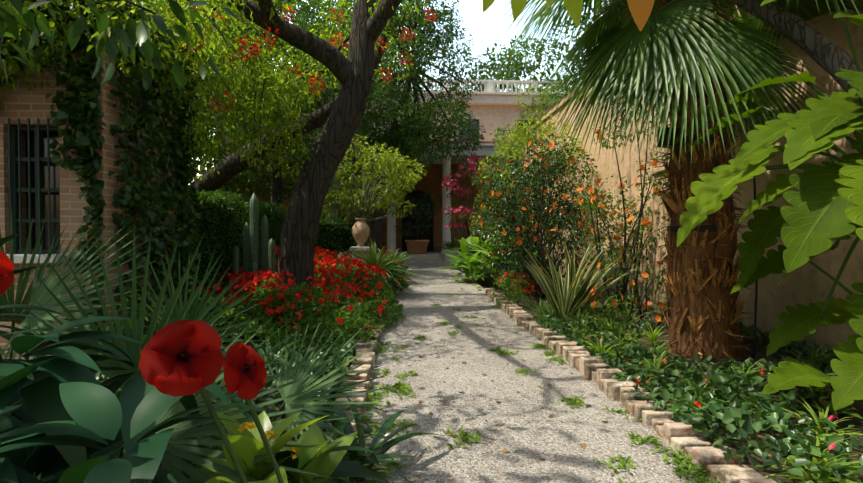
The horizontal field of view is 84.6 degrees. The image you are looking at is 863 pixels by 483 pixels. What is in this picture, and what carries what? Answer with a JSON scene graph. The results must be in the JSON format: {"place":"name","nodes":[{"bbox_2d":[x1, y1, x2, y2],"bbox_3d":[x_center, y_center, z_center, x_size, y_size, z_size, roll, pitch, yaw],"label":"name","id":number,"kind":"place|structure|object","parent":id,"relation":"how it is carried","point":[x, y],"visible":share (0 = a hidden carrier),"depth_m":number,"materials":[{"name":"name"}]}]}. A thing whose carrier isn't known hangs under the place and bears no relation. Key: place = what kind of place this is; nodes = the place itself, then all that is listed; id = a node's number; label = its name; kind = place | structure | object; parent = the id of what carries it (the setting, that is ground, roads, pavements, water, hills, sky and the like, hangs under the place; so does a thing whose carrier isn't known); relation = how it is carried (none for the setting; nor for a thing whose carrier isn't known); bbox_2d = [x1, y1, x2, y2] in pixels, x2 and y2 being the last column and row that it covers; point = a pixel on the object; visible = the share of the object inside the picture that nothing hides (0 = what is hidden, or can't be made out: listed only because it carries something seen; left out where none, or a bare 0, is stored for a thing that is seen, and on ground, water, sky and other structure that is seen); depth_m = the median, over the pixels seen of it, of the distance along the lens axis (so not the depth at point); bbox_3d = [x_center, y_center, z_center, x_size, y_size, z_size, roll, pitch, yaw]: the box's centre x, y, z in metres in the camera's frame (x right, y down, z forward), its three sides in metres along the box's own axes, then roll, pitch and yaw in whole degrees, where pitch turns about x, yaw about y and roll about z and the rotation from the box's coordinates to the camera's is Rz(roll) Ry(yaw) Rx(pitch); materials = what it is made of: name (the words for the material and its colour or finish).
{"place":"outdoors","nodes":[
{"label":"outdoors","id":0,"kind":"place"},
{"bbox_2d":[0,0,237,91],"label":"foliage","id":1,"kind":"object","parent":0,"point":[139,33],"depth_m":3.03,"materials":[{"name":"green plant"}]},
{"bbox_2d":[3,0,297,158],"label":"vine stems","id":2,"kind":"object","parent":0,"point":[201,79],"visible":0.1,"depth_m":6.96,"materials":[{"name":"plant"}]},
{"bbox_2d":[229,156,520,251],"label":"villa wall","id":3,"kind":"structure","parent":0,"point":[430,181],"depth_m":23.17,"materials":[{"name":"paint"}]},
{"bbox_2d":[270,156,506,253],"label":"portico columns","id":4,"kind":"structure","parent":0,"point":[391,221],"depth_m":20.82,"materials":[{"name":"white stone"}]},
{"bbox_2d":[189,0,608,184],"label":"sky","id":5,"kind":"structure","parent":0,"point":[480,25],"materials":[{"name":"white"}]},
{"bbox_2d":[296,139,509,143],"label":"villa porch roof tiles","id":6,"kind":"object","parent":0,"point":[489,142],"depth_m":20.39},
{"bbox_2d":[402,190,432,251],"bbox_3d":[-0.685,-1.014,23.448,1.560,3.030,0.050,0,1,-3],"label":"door","id":7,"kind":"structure","parent":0,"point":[420,225],"depth_m":23.42,"materials":[{"name":"brown wood"}]},
{"bbox_2d":[358,118,536,140],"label":"villa window frames","id":8,"kind":"structure","parent":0,"point":[467,129],"depth_m":23.14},
{"bbox_2d":[353,119,534,139],"bbox_3d":[-0.907,-5.432,23.025,12.100,1.040,0.020,0,1,-3],"label":"villa upper window glass","id":9,"kind":"object","parent":8,"relation":"in","point":[474,121],"depth_m":23.17,"materials":[{"name":"black glass"}]},
{"bbox_2d":[441,154,500,264],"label":"bougainvillea bush","id":10,"kind":"object","parent":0,"point":[465,210],"depth_m":17.06,"materials":[{"name":"plant"}]},
{"bbox_2d":[87,264,862,482],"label":"ground","id":11,"kind":"structure","parent":0,"point":[486,282],"depth_m":3.85,"materials":[{"name":"soil"}]},
{"bbox_2d":[0,231,126,357],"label":"leaves","id":12,"kind":"object","parent":11,"relation":"on","point":[15,271],"visible":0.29,"depth_m":2.64,"materials":[{"name":"green plant"}]},
{"bbox_2d":[68,0,110,367],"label":"trunk","id":13,"kind":"object","parent":11,"relation":"on","point":[95,188],"visible":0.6,"depth_m":4.67,"materials":[{"name":"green plant"}]},
{"bbox_2d":[0,1,185,362],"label":"brick building","id":14,"kind":"structure","parent":11,"relation":"on","point":[22,103],"depth_m":4.77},
{"bbox_2d":[8,118,59,253],"bbox_3d":[-3.997,-0.523,4.792,0.530,1.400,0.168,0,1,-3],"label":"window grille","id":15,"kind":"object","parent":14,"relation":"attached to","point":[16,159],"visible":0.58,"depth_m":4.80,"materials":[{"name":"black metal"}]},
{"bbox_2d":[6,254,68,262],"bbox_3d":[-3.993,0.168,4.738,0.690,0.080,0.360,0,1,-3],"label":"window sill","id":16,"kind":"structure","parent":14,"relation":"attached to","point":[18,258],"depth_m":4.57,"materials":[{"name":"white stone"}]},
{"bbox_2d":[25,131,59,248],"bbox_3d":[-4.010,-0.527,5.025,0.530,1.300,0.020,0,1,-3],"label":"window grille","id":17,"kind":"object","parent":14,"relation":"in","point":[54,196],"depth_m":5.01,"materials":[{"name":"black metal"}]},
{"bbox_2d":[0,0,103,171],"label":"ivy trails","id":18,"kind":"object","parent":14,"relation":"attached to","point":[62,115],"visible":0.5,"depth_m":4.63,"materials":[{"name":"green plant"}]},
{"bbox_2d":[0,0,324,182],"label":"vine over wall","id":19,"kind":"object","parent":14,"relation":"attached to","point":[199,59],"visible":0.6,"depth_m":6.20,"materials":[{"name":"green plant"}]},
{"bbox_2d":[22,289,264,369],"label":"leaves","id":20,"kind":"object","parent":11,"relation":"on","point":[209,302],"visible":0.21,"depth_m":4.48,"materials":[{"name":"green plant"}]},
{"bbox_2d":[9,313,284,457],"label":"fan palm stalks","id":21,"kind":"object","parent":11,"relation":"on","point":[120,453],"visible":0.06,"depth_m":2.55,"materials":[{"name":"green"}]},
{"bbox_2d":[0,206,392,482],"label":"fan palm fronds","id":22,"kind":"object","parent":21,"relation":"attached to","point":[42,294],"visible":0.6,"depth_m":2.33,"materials":[{"name":"green plant"}]},
{"bbox_2d":[107,0,204,351],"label":"ivy wall","id":23,"kind":"structure","parent":11,"relation":"on","point":[165,196],"depth_m":5.47,"materials":[{"name":"green plant"}]},
{"bbox_2d":[0,328,388,482],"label":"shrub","id":24,"kind":"object","parent":11,"relation":"on","point":[144,457],"depth_m":1.35,"materials":[{"name":"green plant"}]},
{"bbox_2d":[0,304,276,482],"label":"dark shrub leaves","id":25,"kind":"object","parent":24,"relation":"attached to","point":[74,406],"visible":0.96,"depth_m":1.03,"materials":[{"name":"green plant"}]},
{"bbox_2d":[182,353,246,482],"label":"flower stem","id":26,"kind":"object","parent":24,"relation":"on","point":[214,416],"visible":0.52,"depth_m":1.01,"materials":[{"name":"green plant"}]},
{"bbox_2d":[139,320,223,396],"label":"flower petals","id":27,"kind":"object","parent":26,"relation":"attached to","point":[164,369],"visible":1,"depth_m":0.93,"materials":[{"name":"red plant"}]},
{"bbox_2d":[177,351,189,362],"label":"poppy center","id":28,"kind":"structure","parent":26,"relation":"attached to","point":[181,356],"depth_m":0.93,"materials":[{"name":"black plant"}]},
{"bbox_2d":[244,399,283,482],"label":"flower stem","id":29,"kind":"object","parent":24,"relation":"on","point":[264,439],"visible":0.46,"depth_m":1.10,"materials":[{"name":"green plant"}]},
{"bbox_2d":[222,342,266,399],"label":"flower petals","id":30,"kind":"object","parent":29,"relation":"attached to","point":[250,384],"visible":1,"depth_m":1.04,"materials":[{"name":"red plant"}]},
{"bbox_2d":[241,362,256,372],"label":"poppy center","id":31,"kind":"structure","parent":30,"relation":"attached to","point":[243,368],"depth_m":1.04,"materials":[{"name":"black plant"}]},
{"bbox_2d":[188,401,357,482],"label":"pale plant","id":32,"kind":"object","parent":24,"relation":"on","point":[247,445],"depth_m":1.54,"materials":[{"name":"green plant"}]},
{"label":"big flower stem","id":33,"kind":"object","parent":24,"relation":"attached to","visible":0},
{"bbox_2d":[0,251,14,295],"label":"flower petals","id":34,"kind":"object","parent":33,"relation":"attached to","point":[7,278],"visible":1,"depth_m":1.09,"materials":[{"name":"red plant"}]},
{"bbox_2d":[37,339,358,480],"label":"plants","id":35,"kind":"object","parent":11,"relation":"on","point":[101,376],"visible":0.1,"depth_m":3.69,"materials":[{"name":"green plant"}]},
{"bbox_2d":[154,0,271,190],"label":"tree","id":36,"kind":"object","parent":11,"relation":"on","point":[250,129],"depth_m":11.81,"materials":[{"name":"green plant"}]},
{"bbox_2d":[215,24,253,203],"bbox_3d":[-7.747,-3.932,18.068,3.740,10.292,4.163,-1,1,-33],"label":"tree trunk","id":37,"kind":"object","parent":11,"relation":"on","point":[216,163],"visible":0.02,"depth_m":18.38,"materials":[{"name":"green plant"}]},
{"bbox_2d":[155,1,322,202],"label":"tree foliage","id":38,"kind":"object","parent":37,"relation":"attached to","point":[238,185],"visible":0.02,"depth_m":17.74,"materials":[{"name":"green plant"}]},
{"bbox_2d":[186,185,287,307],"bbox_3d":[-4.436,0.062,9.895,1.575,2.292,6.966,0,1,-3],"label":"long hedge","id":39,"kind":"object","parent":11,"relation":"on","point":[233,200],"depth_m":8.80,"materials":[{"name":"green plant"}]},
{"bbox_2d":[116,326,389,434],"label":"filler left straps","id":40,"kind":"object","parent":11,"relation":"on","point":[334,422],"visible":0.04,"depth_m":3.44,"materials":[{"name":"green plant"}]},
{"bbox_2d":[220,18,314,212],"bbox_3d":[-5.818,-3.620,16.919,2.725,9.710,4.090,0,1,19],"label":"tree trunk","id":41,"kind":"object","parent":11,"relation":"on","point":[277,187],"visible":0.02,"depth_m":17.02,"materials":[{"name":"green plant"}]},
{"bbox_2d":[186,0,347,203],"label":"tree foliage","id":42,"kind":"object","parent":41,"relation":"attached to","point":[301,25],"visible":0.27,"depth_m":17.01,"materials":[{"name":"green plant"}]},
{"bbox_2d":[137,0,438,305],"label":"flame tree","id":43,"kind":"object","parent":11,"relation":"on","point":[340,116],"depth_m":7.74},
{"bbox_2d":[233,193,345,281],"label":"cactus columns","id":44,"kind":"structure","parent":11,"relation":"on","point":[251,248],"depth_m":8.96,"materials":[{"name":"green plant"}]},
{"bbox_2d":[187,245,409,355],"bbox_3d":[-2.139,0.667,8.923,3.487,1.075,8.920,0,1,-3],"label":"flower bed","id":45,"kind":"object","parent":11,"relation":"on","point":[358,315],"depth_m":6.69,"materials":[{"name":"plant"}]},
{"bbox_2d":[350,246,371,263],"bbox_3d":[-1.621,0.630,10.905,0.460,1.020,0.460,0,1,-3],"label":"urn pedestal","id":46,"kind":"object","parent":45,"relation":"on","point":[359,249],"visible":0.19,"depth_m":10.71,"materials":[{"name":"stone"}]},
{"bbox_2d":[352,218,369,246],"bbox_3d":[-1.621,-0.204,10.891,0.410,0.650,0.410,0,1,-3],"label":"urn","id":47,"kind":"object","parent":46,"relation":"on","point":[360,230],"visible":1,"depth_m":10.76,"materials":[{"name":"ceramic"}]},
{"bbox_2d":[327,203,348,223],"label":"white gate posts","id":48,"kind":"object","parent":11,"relation":"on","point":[333,214],"visible":0.04,"depth_m":20.00,"materials":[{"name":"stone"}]},
{"bbox_2d":[314,216,364,262],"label":"hedge","id":49,"kind":"object","parent":11,"relation":"on","point":[333,233],"depth_m":13.32,"materials":[{"name":"green plant"}]},
{"bbox_2d":[323,74,363,222],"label":"foliage","id":50,"kind":"object","parent":11,"relation":"on","point":[354,161],"visible":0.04,"depth_m":19.22,"materials":[{"name":"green plant"}]},
{"bbox_2d":[283,29,403,212],"bbox_3d":[-3.698,-4.748,19.362,5.130,7.477,4.280,0,1,-3],"label":"tree foliage","id":51,"kind":"object","parent":50,"relation":"attached to","point":[332,85],"visible":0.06,"depth_m":18.61,"materials":[{"name":"green plant"}]},
{"bbox_2d":[250,395,441,482],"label":"strap plant","id":52,"kind":"object","parent":11,"relation":"on","point":[380,445],"visible":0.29,"depth_m":2.52,"materials":[{"name":"green plant"}]},
{"bbox_2d":[325,302,388,482],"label":"edging","id":53,"kind":"object","parent":11,"relation":"on","point":[367,355],"visible":0.15,"depth_m":4.09,"materials":[{"name":"brick"}]},
{"bbox_2d":[300,134,427,244],"bbox_3d":[-1.991,-1.041,14.828,3.875,4.634,3.707,0,1,-3],"label":"yellow tree","id":54,"kind":"object","parent":11,"relation":"on","point":[389,162],"depth_m":14.47,"materials":[{"name":"plant"}]},
{"bbox_2d":[344,251,423,279],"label":"spiky plant","id":55,"kind":"object","parent":11,"relation":"on","point":[405,265],"visible":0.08,"depth_m":12.37,"materials":[{"name":"green plant"}]},
{"bbox_2d":[344,238,429,291],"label":"yucca","id":56,"kind":"object","parent":11,"relation":"on","point":[374,259],"visible":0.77,"depth_m":9.71,"materials":[{"name":"green plant"}]},
{"bbox_2d":[245,77,580,164],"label":"villa cornices","id":57,"kind":"object","parent":11,"relation":"on","point":[492,98],"visible":0.21,"depth_m":22.82,"materials":[{"name":"beige stone"}]},
{"bbox_2d":[215,103,553,149],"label":"building facade","id":58,"kind":"structure","parent":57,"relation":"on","point":[493,118],"depth_m":23.24,"materials":[{"name":"beige paint"}]},
{"bbox_2d":[295,80,580,92],"bbox_3d":[-1.449,-7.605,23.192,18.040,0.550,0.360,0,1,-3],"label":"balustrade","id":59,"kind":"object","parent":57,"relation":"on","point":[489,85],"visible":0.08,"depth_m":23.37,"materials":[{"name":"white stone"}]},
{"bbox_2d":[344,0,485,253],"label":"tree","id":60,"kind":"object","parent":11,"relation":"on","point":[410,147],"depth_m":17.59,"materials":[{"name":"green plant"}]},
{"bbox_2d":[403,190,431,251],"bbox_3d":[-0.718,-1.089,24.046,2.160,4.000,0.050,0,1,-3],"label":"dark villa door interior","id":61,"kind":"object","parent":11,"relation":"on","point":[428,222],"depth_m":24.02,"materials":[{"name":"black"}]},
{"bbox_2d":[394,192,441,239],"bbox_3d":[-0.603,-0.508,20.867,1.920,3.349,2.149,1,1,42],"label":"potted citrus","id":62,"kind":"object","parent":11,"relation":"on","point":[421,208],"depth_m":20.60,"materials":[{"name":"green plant"}]},
{"bbox_2d":[383,252,482,265],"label":"villa porch steps","id":63,"kind":"structure","parent":11,"relation":"on","point":[432,258],"depth_m":20.00,"materials":[{"name":"grey stone"}]},
{"bbox_2d":[405,240,429,253],"bbox_3d":[-0.633,0.236,20.869,1.100,0.620,1.100,0,1,-3],"label":"terracotta pot","id":64,"kind":"object","parent":63,"relation":"on","point":[417,246],"visible":1,"depth_m":20.47,"materials":[{"name":"orange ceramic"}]},
{"bbox_2d":[444,249,458,261],"bbox_3d":[0.819,0.662,19.954,0.640,0.640,0.640,0,1,-3],"label":"column base","id":65,"kind":"object","parent":63,"relation":"on","point":[447,257],"visible":0.65,"depth_m":19.72,"materials":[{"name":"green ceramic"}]},
{"bbox_2d":[436,238,461,251],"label":"white pot plant","id":66,"kind":"object","parent":65,"relation":"in","point":[450,246],"visible":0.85,"depth_m":19.86,"materials":[{"name":"plant"}]},
{"bbox_2d":[436,228,555,284],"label":"hosta","id":67,"kind":"object","parent":11,"relation":"on","point":[468,263],"visible":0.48,"depth_m":12.25,"materials":[{"name":"green plant"}]},
{"bbox_2d":[468,124,556,275],"bbox_3d":[2.814,-1.359,14.615,3.346,4.905,3.206,0,1,-3],"label":"flowering shrub","id":68,"kind":"object","parent":11,"relation":"on","point":[499,129],"depth_m":14.65,"materials":[{"name":"green plant"}]},
{"bbox_2d":[489,270,539,309],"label":"low bush leaves","id":69,"kind":"object","parent":11,"relation":"on","point":[505,284],"visible":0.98,"depth_m":8.08,"materials":[{"name":"green plant"}]},
{"bbox_2d":[493,269,544,300],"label":"flowers","id":70,"kind":"object","parent":69,"relation":"attached to","point":[531,286],"depth_m":9.17,"materials":[{"name":"plant"}]},
{"bbox_2d":[477,83,597,286],"bbox_3d":[2.568,-1.409,11.728,2.704,5.099,3.070,0,1,-3],"label":"yellow green shrub","id":71,"kind":"object","parent":11,"relation":"on","point":[543,133],"depth_m":11.56,"materials":[{"name":"plant"}]},
{"bbox_2d":[471,134,614,299],"bbox_3d":[2.287,-0.488,9.707,2.973,3.340,2.807,0,1,-3],"label":"orange bush","id":72,"kind":"object","parent":11,"relation":"on","point":[516,205],"depth_m":9.49,"materials":[{"name":"plant"}]},
{"bbox_2d":[523,241,639,326],"bbox_3d":[1.904,0.580,6.656,1.743,1.224,1.395,0,1,-22],"label":"phormium","id":73,"kind":"object","parent":11,"relation":"on","point":[575,296],"visible":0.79,"depth_m":6.62,"materials":[{"name":"green plant"}]},
{"bbox_2d":[510,292,657,336],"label":"plants","id":74,"kind":"object","parent":11,"relation":"on","point":[587,311],"visible":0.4,"depth_m":6.57,"materials":[{"name":"green plant"}]},
{"bbox_2d":[574,95,670,312],"bbox_3d":[3.290,-0.750,7.927,1.726,3.917,2.263,0,1,20],"label":"sparse shrub","id":75,"kind":"object","parent":11,"relation":"on","point":[603,238],"depth_m":8.03,"materials":[{"name":"green plant"}]},
{"bbox_2d":[581,245,669,329],"bbox_3d":[2.944,0.645,6.699,1.727,1.195,1.195,0,1,-3],"label":"low shrub","id":76,"kind":"object","parent":11,"relation":"on","point":[631,298],"depth_m":6.58,"materials":[{"name":"green plant"}]},
{"bbox_2d":[485,288,776,482],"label":"edging","id":77,"kind":"object","parent":11,"relation":"on","point":[695,445],"visible":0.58,"depth_m":3.37,"materials":[{"name":"brick"}]},
{"bbox_2d":[493,0,862,361],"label":"palm","id":78,"kind":"object","parent":11,"relation":"on","point":[621,65],"depth_m":4.92,"materials":[{"name":"green plant"}]},
{"bbox_2d":[618,0,695,42],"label":"palm petioles","id":79,"kind":"object","parent":78,"relation":"on","point":[663,7],"visible":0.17,"depth_m":4.92,"materials":[{"name":"green"}]},
{"bbox_2d":[521,0,862,360],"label":"garden wall","id":80,"kind":"structure","parent":11,"relation":"on","point":[807,283],"depth_m":6.02,"materials":[{"name":"paint"}]},
{"bbox_2d":[535,314,862,482],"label":"groundcover","id":81,"kind":"object","parent":11,"relation":"on","point":[776,415],"depth_m":3.42,"materials":[{"name":"green plant"}]},
{"bbox_2d":[599,339,839,449],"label":"red flowers","id":82,"kind":"object","parent":81,"relation":"on","point":[832,417],"visible":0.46,"depth_m":2.86,"materials":[{"name":"red plant"}]},
{"bbox_2d":[658,0,748,335],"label":"palm leaf bases","id":83,"kind":"object","parent":11,"relation":"on","point":[670,204],"visible":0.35,"depth_m":4.98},
{"bbox_2d":[657,127,728,231],"bbox_3d":[2.831,-0.655,5.217,0.815,1.100,0.609,0,1,-3],"label":"trunk","id":84,"kind":"object","parent":83,"relation":"attached to","point":[702,228],"visible":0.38,"depth_m":5.00,"materials":[{"name":"brown wood"}]},
{"bbox_2d":[650,0,756,358],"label":"palm fibre tufts","id":85,"kind":"object","parent":83,"relation":"attached to","point":[673,168],"visible":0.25,"depth_m":5.00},
{"bbox_2d":[562,312,862,482],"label":"ground cover plants","id":86,"kind":"object","parent":11,"relation":"on","point":[652,337],"visible":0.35,"depth_m":3.19,"materials":[{"name":"green plant"}]},
{"bbox_2d":[576,314,856,478],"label":"flowers","id":87,"kind":"object","parent":11,"relation":"on","point":[820,400],"visible":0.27,"depth_m":4.09,"materials":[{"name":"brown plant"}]},
{"bbox_2d":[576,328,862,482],"bbox_3d":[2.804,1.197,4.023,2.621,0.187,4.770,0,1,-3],"label":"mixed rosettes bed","id":88,"kind":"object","parent":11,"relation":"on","point":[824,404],"visible":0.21,"depth_m":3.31,"materials":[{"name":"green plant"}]},
{"bbox_2d":[651,175,825,366],"bbox_3d":[3.615,0.251,4.579,1.040,2.001,2.797,-1,1,-42],"label":"irrigation hose","id":89,"kind":"object","parent":11,"relation":"on","point":[754,349],"visible":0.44,"depth_m":5.02,"materials":[{"name":"black rubber"}]},
{"bbox_2d":[730,0,862,104],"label":"grey philodendron trunk","id":90,"kind":"object","parent":11,"relation":"on","point":[826,53],"visible":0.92,"depth_m":4.18,"materials":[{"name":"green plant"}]},
{"bbox_2d":[747,0,862,313],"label":"plant stems","id":91,"kind":"object","parent":11,"relation":"on","point":[837,150],"visible":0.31,"depth_m":3.33,"materials":[{"name":"green plant"}]},
{"bbox_2d":[674,0,862,355],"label":"large leaves","id":92,"kind":"object","parent":91,"relation":"attached to","point":[826,202],"visible":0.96,"depth_m":3.09,"materials":[{"name":"green plant"}]},
{"bbox_2d":[808,149,853,375],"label":"philodendron stalks","id":93,"kind":"object","parent":91,"relation":"attached to","point":[844,287],"visible":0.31,"depth_m":3.52,"materials":[{"name":"green plant"}]},
{"bbox_3d":[-10.338,-7.223,24.621,7.131,16.645,7.141,0,1,-3],"label":"tree trunk","id":94,"kind":"object","parent":11,"relation":"on","visible":0},
{"bbox_2d":[138,0,396,187],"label":"tree foliage","id":95,"kind":"object","parent":94,"relation":"on","point":[307,19],"visible":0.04,"depth_m":22.19,"materials":[{"name":"green plant"}]},
{"bbox_3d":[-7.241,-8.435,35.629,4.881,18.685,9.433,0,1,-3],"label":"tree trunk","id":96,"kind":"object","parent":11,"relation":"on","visible":0},
{"bbox_2d":[272,0,426,89],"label":"flowers","id":97,"kind":"object","parent":96,"relation":"attached to","point":[337,6],"visible":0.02,"depth_m":33.94,"materials":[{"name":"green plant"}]},
{"bbox_2d":[345,265,713,482],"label":"gravel path","id":98,"kind":"structure","parent":0,"point":[554,441],"depth_m":3.59,"materials":[{"name":"beige gravel"}]},
{"bbox_2d":[371,275,628,474],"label":"fallen leaves","id":99,"kind":"object","parent":98,"relation":"on","point":[507,450],"visible":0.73,"depth_m":4.12,"materials":[{"name":"plant"}]},
{"bbox_2d":[343,277,722,482],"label":"weeds","id":100,"kind":"object","parent":98,"relation":"on","point":[400,387],"visible":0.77,"depth_m":3.16,"materials":[{"name":"green plant"}]},
{"bbox_2d":[483,0,582,26],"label":"leaves","id":101,"kind":"object","parent":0,"point":[574,8],"visible":1,"depth_m":0.79,"materials":[{"name":"green plant"}]},
{"bbox_2d":[499,0,621,125],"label":"tree foliage","id":102,"kind":"object","parent":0,"point":[538,57],"visible":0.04,"depth_m":24.26,"materials":[{"name":"green plant"}]},
{"bbox_2d":[627,0,654,31],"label":"orange leaf","id":103,"kind":"object","parent":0,"point":[640,10],"visible":1,"depth_m":0.78,"materials":[{"name":"orange plant"}]},
{"bbox_2d":[728,128,862,410],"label":"large leaves","id":104,"kind":"object","parent":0,"point":[847,383],"visible":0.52,"depth_m":3.20,"materials":[{"name":"green plant"}]},
{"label":"tree trunk","id":105,"kind":"object","parent":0,"visible":0},
{"bbox_2d":[429,35,557,91],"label":"tree foliage","id":106,"kind":"object","parent":105,"relation":"attached to","point":[495,67],"visible":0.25,"depth_m":29.91,"materials":[{"name":"green plant"}]},
{"bbox_3d":[7.537,-3.193,15.652,4.445,8.900,5.423,0,1,-3],"label":"tree trunk","id":107,"kind":"object","parent":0,"visible":0},
{"bbox_2d":[543,9,654,107],"bbox_3d":[7.425,-4.776,15.634,6.968,7.525,8.383,0,1,-3],"label":"tree foliage","id":108,"kind":"object","parent":107,"relation":"attached to","point":[561,86],"depth_m":17.08,"materials":[{"name":"green plant"}]},
{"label":"tree trunk","id":109,"kind":"object","parent":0,"visible":0},
{"bbox_2d":[146,0,230,139],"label":"tree foliage","id":110,"kind":"object","parent":109,"relation":"attached to","point":[192,43],"depth_m":15.11,"materials":[{"name":"green plant"}]}
]}

